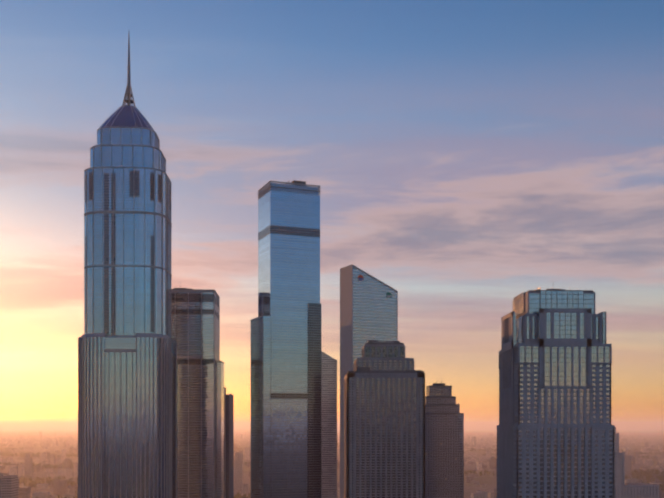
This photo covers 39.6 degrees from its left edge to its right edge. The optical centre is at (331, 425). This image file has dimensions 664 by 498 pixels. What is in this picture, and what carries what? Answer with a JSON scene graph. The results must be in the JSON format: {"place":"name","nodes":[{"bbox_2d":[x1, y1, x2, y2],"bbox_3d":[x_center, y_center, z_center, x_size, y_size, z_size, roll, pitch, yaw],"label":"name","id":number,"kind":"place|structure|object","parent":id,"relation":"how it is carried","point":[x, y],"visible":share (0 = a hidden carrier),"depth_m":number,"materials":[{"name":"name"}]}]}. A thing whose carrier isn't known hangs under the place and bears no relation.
{"place":"outdoors","nodes":[
{"label":"outdoors","id":0,"kind":"place"},
{"bbox_2d":[78,36,176,497],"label":"tower","id":1,"kind":"structure","parent":0,"point":[95,337],"depth_m":469.43,"materials":[{"name":"blue glass"}]},
{"bbox_2d":[171,282,219,497],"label":"tower","id":2,"kind":"structure","parent":0,"point":[187,382],"depth_m":566.03,"materials":[{"name":"grey glass"}]},
{"bbox_2d":[224,387,233,497],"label":"tower","id":3,"kind":"structure","parent":0,"point":[228,463],"depth_m":641.40,"materials":[{"name":"stone"}]},
{"bbox_2d":[250,180,320,497],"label":"tower","id":4,"kind":"structure","parent":0,"point":[298,201],"depth_m":517.85,"materials":[{"name":"blue glass"}]},
{"bbox_2d":[321,351,336,497],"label":"tower","id":5,"kind":"structure","parent":0,"point":[328,400],"depth_m":793.36,"materials":[{"name":"grey glass"}]},
{"bbox_2d":[0,428,663,497],"bbox_3d":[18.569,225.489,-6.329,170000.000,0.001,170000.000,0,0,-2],"label":"city buildings","id":6,"kind":"structure","parent":0,"point":[247,478],"depth_m":6031.80,"materials":[{"name":"concrete"}]},
{"bbox_2d":[216,361,223,497],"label":"tower","id":7,"kind":"structure","parent":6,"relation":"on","point":[220,432],"depth_m":574.43,"materials":[{"name":"grey glass"}]},
{"bbox_2d":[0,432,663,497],"bbox_3d":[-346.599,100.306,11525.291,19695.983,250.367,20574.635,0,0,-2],"label":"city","id":8,"kind":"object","parent":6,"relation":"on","point":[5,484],"visible":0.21,"depth_m":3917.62,"materials":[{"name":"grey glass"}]},
{"bbox_2d":[0,444,663,497],"bbox_3d":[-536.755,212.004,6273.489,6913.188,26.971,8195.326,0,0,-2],"label":"trees","id":9,"kind":"object","parent":6,"relation":"on","point":[648,477],"visible":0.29,"depth_m":4011.57,"materials":[{"name":"green plant"}]},
{"bbox_2d":[0,0,663,497],"label":"sky","id":10,"kind":"structure","parent":0,"point":[468,157],"materials":[{"name":"blue"}]},
{"bbox_2d":[340,264,397,497],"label":"tower","id":11,"kind":"structure","parent":0,"point":[354,346],"depth_m":722.62,"materials":[{"name":"grey glass"}]},
{"bbox_2d":[344,334,424,497],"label":"tower","id":12,"kind":"structure","parent":0,"point":[396,363],"depth_m":514.46,"materials":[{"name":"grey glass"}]},
{"bbox_2d":[425,377,463,497],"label":"tower","id":13,"kind":"structure","parent":0,"point":[433,432],"depth_m":645.70,"materials":[{"name":"concrete"}]},
{"bbox_2d":[496,287,614,497],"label":"tower","id":14,"kind":"structure","parent":0,"point":[555,464],"depth_m":416.88,"materials":[{"name":"grey glass"}]},
{"bbox_2d":[614,427,658,497],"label":"building","id":15,"kind":"structure","parent":0,"point":[653,493],"depth_m":1505.25,"materials":[{"name":"stone"}]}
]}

